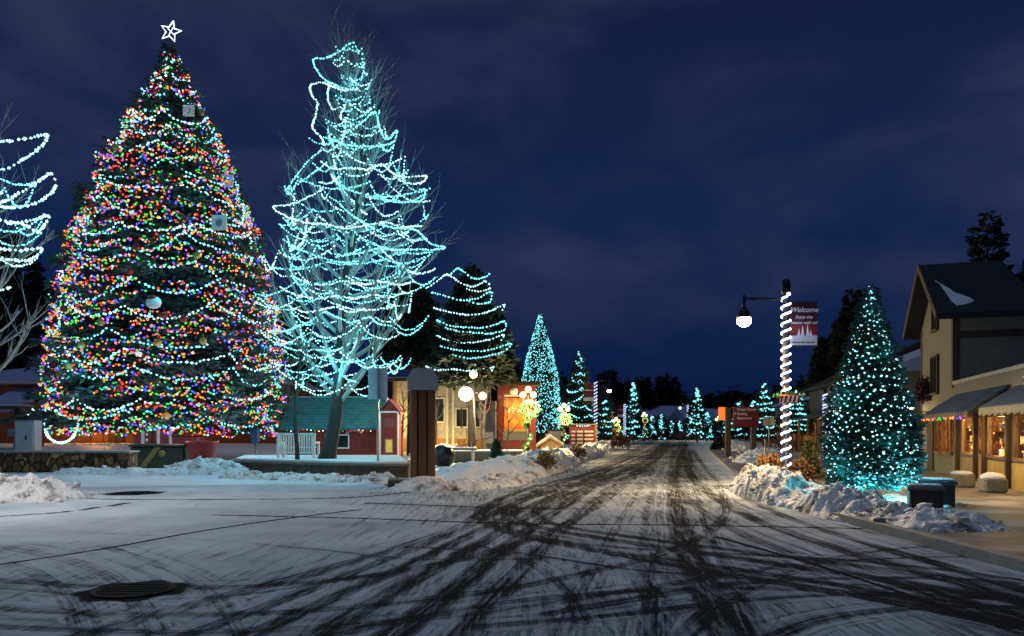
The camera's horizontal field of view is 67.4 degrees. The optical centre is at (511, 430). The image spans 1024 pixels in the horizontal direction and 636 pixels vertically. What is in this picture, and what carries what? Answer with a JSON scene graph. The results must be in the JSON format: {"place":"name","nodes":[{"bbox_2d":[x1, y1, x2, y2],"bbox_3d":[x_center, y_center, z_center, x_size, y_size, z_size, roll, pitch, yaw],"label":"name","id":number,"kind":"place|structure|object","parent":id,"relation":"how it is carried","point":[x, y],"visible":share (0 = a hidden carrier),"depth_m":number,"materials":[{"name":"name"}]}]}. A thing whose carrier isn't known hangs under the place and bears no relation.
{"place":"outdoors","nodes":[
{"label":"outdoors","id":0,"kind":"place"},
{"bbox_2d":[171,434,206,443],"bbox_3d":[-14.675,0.875,35.000,1.250,1.450,1.100,0,0,0],"label":"gift box","id":1,"kind":"object","parent":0,"point":[180,438],"visible":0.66,"depth_m":34.50,"materials":[{"name":"red paint"}]},
{"bbox_2d":[0,439,801,486],"bbox_3d":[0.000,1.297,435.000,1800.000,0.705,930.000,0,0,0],"label":"ground","id":2,"kind":"structure","parent":0,"point":[227,451],"depth_m":26.64,"materials":[{"name":"snow"}]},
{"bbox_2d":[0,402,44,446],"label":"pavilion","id":3,"kind":"structure","parent":2,"relation":"on","point":[7,406],"depth_m":50.75,"materials":[{"name":"brown wood"}]},
{"bbox_2d":[14,420,41,449],"bbox_3d":[-19.841,0.590,31.470,0.800,2.020,0.660,0,0,-7],"label":"utility cabinet","id":4,"kind":"object","parent":2,"relation":"on","point":[27,434],"visible":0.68,"depth_m":31.20,"materials":[{"name":"grey metal"}]},
{"bbox_2d":[0,104,56,370],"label":"bare tree","id":5,"kind":"object","parent":2,"relation":"on","point":[24,328],"visible":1,"depth_m":29.30,"materials":[{"name":"brown plant"}]},
{"bbox_2d":[0,225,61,370],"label":"pine tree","id":6,"kind":"object","parent":2,"relation":"on","point":[31,289],"visible":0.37,"depth_m":65.67,"materials":[{"name":"black plant"}]},
{"bbox_2d":[17,278,69,367],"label":"pine tree","id":7,"kind":"object","parent":2,"relation":"on","point":[66,315],"visible":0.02,"depth_m":71.62,"materials":[{"name":"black plant"}]},
{"bbox_2d":[0,472,99,502],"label":"snow bank","id":8,"kind":"structure","parent":2,"relation":"on","point":[29,487],"depth_m":17.42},
{"bbox_2d":[0,450,139,472],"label":"stone planter","id":9,"kind":"object","parent":2,"relation":"on","point":[17,461],"visible":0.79,"depth_m":29.50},
{"bbox_2d":[49,442,128,445],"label":"snow bank","id":10,"kind":"structure","parent":2,"relation":"on","point":[96,444],"depth_m":54.74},
{"bbox_2d":[47,465,197,474],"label":"snow bank","id":11,"kind":"structure","parent":2,"relation":"on","point":[106,470],"depth_m":27.84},
{"bbox_2d":[0,21,298,443],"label":"christmas tree","id":12,"kind":"object","parent":2,"relation":"on","point":[131,367],"visible":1,"depth_m":35.25,"materials":[{"name":"green plant"}]},
{"bbox_2d":[128,444,189,467],"bbox_3d":[-15.033,1.085,32.992,2.300,1.030,1.316,0,0,-6],"label":"gift box","id":13,"kind":"object","parent":2,"relation":"on","point":[155,455],"visible":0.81,"depth_m":32.40,"materials":[{"name":"green paint"}]},
{"bbox_2d":[134,427,184,443],"bbox_3d":[-16.142,0.725,35.190,1.900,1.750,1.020,0,0,0],"label":"gift box","id":14,"kind":"object","parent":2,"relation":"on","point":[157,437],"visible":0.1,"depth_m":34.70,"materials":[{"name":"red paint"}]},
{"bbox_2d":[0,365,321,443],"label":"lodge","id":15,"kind":"structure","parent":2,"relation":"on","point":[13,382],"depth_m":60.00,"materials":[{"name":"brown"}]},
{"bbox_2d":[185,441,218,459],"bbox_3d":[-13.149,1.020,32.600,1.320,1.160,1.320,0,0,0],"label":"tub","id":16,"kind":"object","parent":2,"relation":"on","point":[203,449],"visible":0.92,"depth_m":32.13,"materials":[{"name":"red paint"}]},
{"bbox_2d":[163,456,250,474],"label":"snow bank","id":17,"kind":"structure","parent":2,"relation":"on","point":[213,466],"depth_m":28.02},
{"bbox_2d":[250,428,259,454],"bbox_3d":[-12.876,0.725,38.500,0.440,1.750,0.360,0,0,0],"label":"post box","id":18,"kind":"object","parent":2,"relation":"on","point":[255,438],"visible":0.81,"depth_m":38.33,"materials":[{"name":"blue metal"}]},
{"bbox_2d":[269,300,326,395],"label":"pine tree","id":19,"kind":"object","parent":2,"relation":"on","point":[304,327],"visible":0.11,"depth_m":69.07,"materials":[{"name":"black plant"}]},
{"bbox_2d":[218,470,395,483],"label":"snow bank","id":20,"kind":"structure","parent":2,"relation":"on","point":[375,478],"depth_m":24.38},
{"bbox_2d":[231,455,409,477],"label":"garden wall","id":21,"kind":"structure","parent":2,"relation":"on","point":[397,466],"depth_m":26.78,"materials":[{"name":"concrete"}]},
{"bbox_2d":[258,326,327,459],"bbox_3d":[-7.762,-1.336,27.646,1.945,4.886,1.944,0,0,36],"label":"sapling","id":22,"kind":"object","parent":21,"relation":"on","point":[295,413],"visible":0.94,"depth_m":27.60,"materials":[{"name":"brown plant"}]},
{"bbox_2d":[276,433,319,457],"bbox_3d":[-8.225,0.565,29.588,1.540,0.950,0.660,0,0,3],"label":"park bench","id":23,"kind":"object","parent":21,"relation":"on","point":[282,447],"visible":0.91,"depth_m":29.29,"materials":[{"name":"white paint"}]},
{"bbox_2d":[253,2,464,458],"bbox_3d":[-5.533,-7.119,28.687,7.704,16.913,7.473,0,0,0],"label":"bare tree","id":24,"kind":"object","parent":21,"relation":"on","point":[342,341],"visible":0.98,"depth_m":28.02,"materials":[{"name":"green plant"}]},
{"bbox_2d":[368,367,387,460],"bbox_3d":[-4.635,-0.454,26.512,0.665,3.508,0.085,0,0,0],"label":"road sign","id":25,"kind":"object","parent":21,"relation":"on","point":[377,383],"visible":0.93,"depth_m":26.54,"materials":[{"name":"grey metal"}]},
{"bbox_2d":[279,396,387,454],"bbox_3d":[-9.135,-0.105,40.600,5.130,3.410,4.140,0,0,0],"label":"wooden hut","id":26,"kind":"object","parent":2,"relation":"on","point":[358,434],"visible":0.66,"depth_m":39.00,"materials":[{"name":"red"}]},
{"bbox_2d":[344,375,407,398],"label":"house","id":27,"kind":"structure","parent":2,"relation":"on","point":[362,383],"depth_m":94.89,"materials":[{"name":"brown wood"}]},
{"bbox_2d":[379,399,404,455],"bbox_3d":[-5.978,0.022,37.949,1.160,3.155,1.140,0,0,3],"label":"wooden shed","id":28,"kind":"object","parent":2,"relation":"on","point":[391,411],"visible":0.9,"depth_m":37.49,"materials":[{"name":"red"}]},
{"bbox_2d":[396,384,409,456],"bbox_3d":[-5.715,-0.420,39.855,0.850,4.055,0.842,0,0,31],"label":"sapling","id":29,"kind":"object","parent":2,"relation":"on","point":[402,426],"visible":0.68,"depth_m":39.95,"materials":[{"name":"brown plant"}]},
{"bbox_2d":[370,279,442,454],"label":"pine tree","id":30,"kind":"object","parent":2,"relation":"on","point":[416,346],"visible":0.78,"depth_m":48.78,"materials":[{"name":"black plant"}]},
{"bbox_2d":[435,445,454,465],"bbox_3d":[-3.088,1.150,34.488,1.081,1.045,1.085,0,0,0],"label":"boulder","id":31,"kind":"object","parent":2,"relation":"on","point":[444,455],"visible":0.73,"depth_m":34.08,"materials":[{"name":"grey stone"}]},
{"bbox_2d":[378,472,536,490],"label":"snow bank","id":32,"kind":"structure","parent":2,"relation":"on","point":[500,480],"depth_m":20.91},
{"bbox_2d":[420,261,519,446],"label":"spruce tree","id":33,"kind":"object","parent":2,"relation":"on","point":[472,326],"visible":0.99,"depth_m":41.73,"materials":[{"name":"green plant"}]},
{"bbox_2d":[459,371,485,446],"bbox_3d":[-2.021,-0.744,39.500,1.419,4.687,0.702,0,0,0],"label":"street lamp","id":34,"kind":"object","parent":2,"relation":"on","point":[466,393],"visible":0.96,"depth_m":39.43,"materials":[{"name":"white metal"}]},
{"bbox_2d":[477,384,491,449],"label":"sapling","id":35,"kind":"object","parent":2,"relation":"on","point":[483,412],"visible":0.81,"depth_m":42.00,"materials":[{"name":"brown plant"}]},
{"bbox_2d":[454,450,522,462],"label":"garden wall","id":36,"kind":"structure","parent":2,"relation":"on","point":[462,456],"depth_m":38.00,"materials":[{"name":"stone"}]},
{"bbox_2d":[435,454,556,480],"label":"snow bank","id":37,"kind":"structure","parent":2,"relation":"on","point":[477,469],"depth_m":24.66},
{"bbox_2d":[488,438,503,458],"bbox_3d":[-0.620,0.996,31.989,1.039,1.453,0.980,0,0,0],"label":"shrub","id":38,"kind":"object","parent":2,"relation":"on","point":[496,449],"visible":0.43,"depth_m":31.90,"materials":[{"name":"green plant"}]},
{"bbox_2d":[488,391,528,449],"bbox_3d":[-0.102,-0.186,37.970,1.757,3.577,2.217,0,0,38],"label":"sapling","id":39,"kind":"object","parent":2,"relation":"on","point":[510,419],"visible":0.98,"depth_m":37.93,"materials":[{"name":"brown plant"}]},
{"bbox_2d":[491,361,526,431],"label":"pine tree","id":40,"kind":"object","parent":2,"relation":"on","point":[518,371],"visible":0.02,"depth_m":87.90,"materials":[{"name":"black plant"}]},
{"bbox_2d":[494,381,539,451],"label":"restaurant","id":41,"kind":"structure","parent":2,"relation":"on","point":[517,437],"depth_m":56.00,"materials":[{"name":"orange paint"}]},
{"bbox_2d":[503,432,532,439],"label":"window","id":42,"kind":"structure","parent":41,"relation":"in","point":[514,435],"depth_m":55.97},
{"bbox_2d":[519,386,539,453],"bbox_3d":[0.943,-0.358,39.951,1.255,3.917,0.639,0,0,0],"label":"street lamp","id":43,"kind":"object","parent":2,"relation":"on","point":[528,414],"visible":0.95,"depth_m":39.90,"materials":[{"name":"yellow metal"}]},
{"bbox_2d":[520,313,561,448],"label":"spruce tree","id":44,"kind":"object","parent":2,"relation":"on","point":[550,413],"visible":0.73,"depth_m":61.50,"materials":[{"name":"green plant"}]},
{"bbox_2d":[536,434,564,448],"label":"timber shelter","id":45,"kind":"object","parent":2,"relation":"on","point":[547,440],"visible":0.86,"depth_m":43.00,"materials":[{"name":"brown wood"}]},
{"bbox_2d":[491,384,616,443],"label":"house","id":46,"kind":"structure","parent":2,"relation":"on","point":[601,391],"depth_m":93.60,"materials":[{"name":"brown wood"}]},
{"bbox_2d":[502,440,622,477],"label":"snow bank","id":47,"kind":"structure","parent":2,"relation":"on","point":[567,458],"depth_m":31.80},
{"bbox_2d":[534,451,558,470],"bbox_3d":[1.217,1.066,27.494,0.921,0.774,0.918,0,0,0],"label":"shrub","id":48,"kind":"object","parent":47,"relation":"on","point":[548,459],"visible":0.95,"depth_m":27.36,"materials":[{"name":"brown plant"}]},
{"bbox_2d":[558,403,571,447],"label":"street lamp","id":49,"kind":"object","parent":2,"relation":"on","point":[563,419],"visible":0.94,"depth_m":55.90,"materials":[{"name":"yellow metal"}]},
{"bbox_2d":[562,350,599,438],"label":"spruce tree","id":50,"kind":"object","parent":2,"relation":"on","point":[585,410],"visible":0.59,"depth_m":71.42,"materials":[{"name":"green plant"}]},
{"bbox_2d":[569,424,596,444],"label":"notice board","id":51,"kind":"object","parent":2,"relation":"on","point":[582,435],"visible":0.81,"depth_m":60.00,"materials":[{"name":"red paint"}]},
{"bbox_2d":[584,379,610,426],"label":"street lamp","id":52,"kind":"object","parent":2,"relation":"on","point":[589,391],"visible":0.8,"depth_m":69.98,"materials":[{"name":"white metal"}]},
{"bbox_2d":[597,397,616,440],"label":"spruce tree","id":53,"kind":"object","parent":2,"relation":"on","point":[606,424],"visible":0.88,"depth_m":83.55,"materials":[{"name":"green plant"}]},
{"bbox_2d":[594,368,626,407],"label":"pine tree","id":54,"kind":"object","parent":2,"relation":"on","point":[617,395],"visible":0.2,"depth_m":148.88,"materials":[{"name":"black plant"}]},
{"bbox_2d":[610,428,630,448],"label":"shrub","id":55,"kind":"object","parent":2,"relation":"on","point":[624,440],"visible":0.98,"depth_m":65.78,"materials":[{"name":"red plant"}]},
{"bbox_2d":[622,381,643,441],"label":"spruce tree","id":56,"kind":"object","parent":2,"relation":"on","point":[633,419],"visible":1,"depth_m":107.53,"materials":[{"name":"green plant"}]},
{"bbox_2d":[633,376,658,410],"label":"pine tree","id":57,"kind":"object","parent":2,"relation":"on","point":[648,397],"visible":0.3,"depth_m":178.34,"materials":[{"name":"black plant"}]},
{"bbox_2d":[645,414,660,439],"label":"fir tree","id":58,"kind":"object","parent":2,"relation":"on","point":[655,428],"visible":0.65,"depth_m":131.33,"materials":[{"name":"green plant"}]},
{"bbox_2d":[639,406,688,422],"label":"house","id":59,"kind":"structure","parent":2,"relation":"on","point":[667,411],"depth_m":177.50,"materials":[{"name":"grey wood"}]},
{"bbox_2d":[657,413,670,438],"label":"fir tree","id":60,"kind":"object","parent":2,"relation":"on","point":[663,425],"visible":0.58,"depth_m":139.27,"materials":[{"name":"green plant"}]},
{"bbox_2d":[653,372,684,405],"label":"pine tree","id":61,"kind":"object","parent":2,"relation":"on","point":[672,394],"visible":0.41,"depth_m":188.35,"materials":[{"name":"black plant"}]},
{"bbox_2d":[683,386,710,441],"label":"spruce tree","id":62,"kind":"object","parent":2,"relation":"on","point":[697,421],"visible":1,"depth_m":107.45,"materials":[{"name":"green plant"}]},
{"bbox_2d":[668,408,737,438],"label":"house","id":63,"kind":"structure","parent":2,"relation":"on","point":[678,413],"depth_m":151.36,"materials":[{"name":"grey wood"}]},
{"bbox_2d":[698,412,715,441],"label":"fir tree","id":64,"kind":"object","parent":2,"relation":"on","point":[710,422],"visible":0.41,"depth_m":111.38,"materials":[{"name":"green plant"}]},
{"bbox_2d":[699,391,722,408],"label":"pine tree","id":65,"kind":"object","parent":2,"relation":"on","point":[708,400],"visible":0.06,"depth_m":169.04,"materials":[{"name":"black plant"}]},
{"bbox_2d":[710,435,724,449],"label":"shrub","id":66,"kind":"object","parent":2,"relation":"on","point":[717,444],"visible":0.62,"depth_m":59.76,"materials":[{"name":"green plant"}]},
{"bbox_2d":[714,416,734,439],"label":"spruce tree","id":67,"kind":"object","parent":2,"relation":"on","point":[719,428],"visible":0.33,"depth_m":95.67,"materials":[{"name":"green plant"}]},
{"bbox_2d":[712,386,746,408],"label":"pine tree","id":68,"kind":"object","parent":2,"relation":"on","point":[724,400],"visible":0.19,"depth_m":159.08,"materials":[{"name":"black plant"}]},
{"bbox_2d":[722,438,749,450],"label":"snow bank","id":69,"kind":"structure","parent":2,"relation":"on","point":[737,445],"depth_m":56.37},
{"bbox_2d":[730,398,749,440],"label":"spruce tree","id":70,"kind":"object","parent":2,"relation":"on","point":[738,432],"visible":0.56,"depth_m":79.55,"materials":[{"name":"green plant"}]},
{"bbox_2d":[748,381,780,447],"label":"spruce tree","id":71,"kind":"object","parent":2,"relation":"on","point":[762,430],"visible":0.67,"depth_m":61.69,"materials":[{"name":"green plant"}]},
{"bbox_2d":[762,393,808,449],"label":"shop building","id":72,"kind":"structure","parent":2,"relation":"on","point":[779,419],"depth_m":72.51,"materials":[{"name":"brown wood"}]},
{"bbox_2d":[790,390,815,450],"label":"spruce tree","id":73,"kind":"object","parent":2,"relation":"on","point":[803,410],"visible":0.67,"depth_m":55.52,"materials":[{"name":"green plant"}]},
{"bbox_2d":[800,333,833,412],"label":"pine tree","id":74,"kind":"object","parent":2,"relation":"on","point":[819,366],"visible":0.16,"depth_m":65.51,"materials":[{"name":"black plant"}]},
{"bbox_2d":[824,286,871,377],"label":"pine tree","id":75,"kind":"object","parent":2,"relation":"on","point":[840,326],"visible":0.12,"depth_m":59.71,"materials":[{"name":"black plant"}]},
{"bbox_2d":[790,341,920,454],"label":"shop building","id":76,"kind":"structure","parent":2,"relation":"on","point":[815,391],"depth_m":54.61,"materials":[{"name":"brown wood"}]},
{"bbox_2d":[729,463,990,532],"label":"snow bank","id":77,"kind":"structure","parent":2,"relation":"on","point":[784,487],"depth_m":14.23,"materials":[{"name":"snow"}]},
{"bbox_2d":[807,349,920,458],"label":"shop building","id":78,"kind":"structure","parent":2,"relation":"on","point":[912,361],"depth_m":32.92,"materials":[{"name":"paint"}]},
{"bbox_2d":[903,260,1023,473],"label":"gabled house","id":79,"kind":"structure","parent":2,"relation":"on","point":[964,320],"depth_m":26.03,"materials":[{"name":"paint"}]},
{"bbox_2d":[912,375,931,404],"bbox_3d":[15.528,-1.542,28.986,0.869,1.201,0.896,0,0,-20],"label":"vine","id":80,"kind":"object","parent":79,"relation":"attached to","point":[922,387],"visible":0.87,"depth_m":28.85,"materials":[{"name":"brown plant"}]},
{"bbox_2d":[927,420,933,470],"bbox_3d":[15.659,0.505,28.749,0.050,1.950,1.000,0,0,18],"label":"door","id":81,"kind":"structure","parent":79,"relation":"in","point":[930,427],"depth_m":28.60,"materials":[{"name":"brown wood"}]},
{"bbox_2d":[929,354,938,395],"bbox_3d":[15.402,-2.020,28.043,0.116,1.440,1.140,0,0,18],"label":"window","id":82,"kind":"structure","parent":79,"relation":"in","point":[934,360],"depth_m":28.02,"materials":[{"name":"black glass"}]},
{"bbox_2d":[933,420,942,453],"bbox_3d":[15.166,0.180,27.305,0.116,1.240,1.190,0,0,18],"label":"window","id":83,"kind":"structure","parent":79,"relation":"in","point":[938,425],"depth_m":27.29,"materials":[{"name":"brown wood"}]},
{"bbox_2d":[942,419,952,454],"bbox_3d":[14.770,0.180,26.067,0.116,1.240,1.090,0,0,18],"label":"window","id":84,"kind":"structure","parent":79,"relation":"in","point":[947,425],"depth_m":26.03,"materials":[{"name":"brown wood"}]},
{"bbox_2d":[921,363,1023,491],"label":"shop building","id":85,"kind":"structure","parent":2,"relation":"on","point":[984,412],"depth_m":21.22,"materials":[{"name":"paint"}]},
{"bbox_2d":[960,416,971,455],"bbox_3d":[14.198,0.150,23.497,0.530,1.200,1.505,0,0,18],"label":"window","id":86,"kind":"structure","parent":85,"relation":"in","point":[968,422],"depth_m":24.14,"materials":[{"name":"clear glass"}]},
{"bbox_2d":[978,415,980,476],"bbox_3d":[13.540,0.505,22.109,0.057,1.950,0.735,0,0,18],"label":"post","id":87,"kind":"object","parent":85,"relation":"in","point":[979,416],"depth_m":22.29,"materials":[{"name":"brown wood"}]},
{"bbox_2d":[985,414,1003,458],"bbox_3d":[13.304,0.150,20.696,0.530,1.200,1.715,0,0,18],"label":"window","id":88,"kind":"structure","parent":85,"relation":"in","point":[997,422],"depth_m":21.41,"materials":[{"name":"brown glass"}]},
{"bbox_2d":[1011,412,1023,461],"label":"window","id":89,"kind":"structure","parent":85,"relation":"in","point":[1020,416],"depth_m":19.24,"materials":[{"name":"brown glass"}]},
{"bbox_2d":[959,208,1023,280],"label":"pine tree","id":90,"kind":"object","parent":2,"relation":"on","point":[976,249],"visible":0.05,"depth_m":45.61,"materials":[{"name":"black plant"}]},
{"bbox_2d":[388,377,490,451],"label":"pale building","id":91,"kind":"structure","parent":0,"point":[452,425],"depth_m":58.00,"materials":[{"name":"paint"}]},
{"bbox_2d":[435,397,444,422],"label":"window","id":92,"kind":"structure","parent":91,"relation":"in","point":[442,399],"depth_m":57.98,"materials":[{"name":"beige glass"}]},
{"bbox_2d":[482,401,495,449],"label":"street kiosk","id":93,"kind":"object","parent":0,"point":[490,428],"visible":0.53,"depth_m":54.00,"materials":[{"name":"metal"}]},
{"bbox_2d":[0,439,1023,635],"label":"road","id":94,"kind":"structure","parent":0,"point":[664,537],"depth_m":9.16,"materials":[{"name":"asphalt"}]},
{"bbox_2d":[89,582,176,598],"bbox_3d":[-3.770,1.585,7.660,0.780,0.017,0.780,0,0,0],"label":"manhole cover","id":95,"kind":"object","parent":94,"relation":"on","point":[131,590],"visible":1,"depth_m":7.58,"materials":[{"name":"metal"}]},
{"bbox_2d":[388,368,443,487],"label":"wooden pillar","id":96,"kind":"structure","parent":94,"relation":"on","point":[422,385],"depth_m":21.30,"materials":[{"name":"wood"}]},
{"bbox_2d":[0,0,1023,401],"label":"sky","id":97,"kind":"structure","parent":0,"point":[621,174],"materials":[{"name":"blue"}]},
{"bbox_2d":[712,450,1023,556],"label":"sidewalk","id":98,"kind":"structure","parent":0,"point":[1007,508],"depth_m":14.41,"materials":[{"name":"concrete"}]},
{"bbox_2d":[725,407,758,455],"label":"direction sign","id":99,"kind":"object","parent":98,"relation":"on","point":[745,416],"visible":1,"depth_m":43.96,"materials":[{"name":"brown wood"}]},
{"bbox_2d":[724,445,793,462],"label":"snow bank","id":100,"kind":"structure","parent":98,"relation":"on","point":[749,456],"depth_m":36.44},
{"bbox_2d":[756,451,781,468],"bbox_3d":[7.353,1.084,21.817,1.237,1.153,1.222,0,0,0],"label":"shrub","id":101,"kind":"object","parent":98,"relation":"on","point":[772,460],"visible":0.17,"depth_m":21.67,"materials":[{"name":"brown plant"}]},
{"bbox_2d":[737,278,818,470],"bbox_3d":[7.053,-1.220,20.390,2.174,5.640,0.420,0,0,0],"label":"street lamp","id":102,"kind":"object","parent":98,"relation":"on","point":[799,324],"visible":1,"depth_m":20.35,"materials":[{"name":"white metal"}]},
{"bbox_2d":[790,455,818,482],"bbox_3d":[8.081,1.140,21.501,1.012,0.983,1.018,0,0,0],"label":"shrub","id":103,"kind":"object","parent":98,"relation":"on","point":[808,473],"visible":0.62,"depth_m":21.31,"materials":[{"name":"brown plant"}]},
{"bbox_2d":[796,435,825,479],"bbox_3d":[9.122,0.848,23.505,1.034,1.423,0.952,0,0,28],"label":"shrub","id":104,"kind":"object","parent":98,"relation":"on","point":[809,450],"visible":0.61,"depth_m":23.38,"materials":[{"name":"green plant"}]},
{"bbox_2d":[708,449,1023,572],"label":"kerb","id":105,"kind":"structure","parent":98,"relation":"on","point":[1001,559],"depth_m":10.45,"materials":[{"name":"concrete"}]},
{"bbox_2d":[816,283,928,494],"bbox_3d":[7.537,-0.749,16.223,2.167,4.697,2.214,0,0,0],"label":"cone tree","id":106,"kind":"object","parent":98,"relation":"on","point":[863,458],"visible":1,"depth_m":15.75,"materials":[{"name":"green plant"}]},
{"bbox_2d":[904,483,945,512],"bbox_3d":[7.345,1.215,13.676,0.601,0.530,0.680,0,0,23],"label":"storage bin","id":107,"kind":"object","parent":98,"relation":"on","point":[917,493],"visible":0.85,"depth_m":13.42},
{"bbox_2d":[883,494,971,508],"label":"snow bank","id":108,"kind":"structure","parent":98,"relation":"on","point":[894,497],"depth_m":15.77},
{"bbox_2d":[915,477,957,506],"bbox_3d":[8.389,1.215,15.222,0.693,0.530,0.780,0,0,23],"label":"storage bin","id":109,"kind":"object","parent":98,"relation":"on","point":[948,484],"visible":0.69,"depth_m":14.84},
{"bbox_2d":[948,471,975,487],"bbox_3d":[11.813,1.268,20.176,0.525,0.424,0.714,0,0,18],"label":"stone block","id":110,"kind":"object","parent":98,"relation":"on","point":[965,479],"depth_m":19.87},
{"bbox_2d":[944,509,1022,531],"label":"snow bank","id":111,"kind":"structure","parent":98,"relation":"on","point":[984,521],"depth_m":11.82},
{"bbox_2d":[977,472,1007,492],"bbox_3d":[11.575,1.240,18.491,0.520,0.480,0.716,0,0,18],"label":"stone block","id":112,"kind":"object","parent":98,"relation":"on","point":[991,482],"depth_m":18.21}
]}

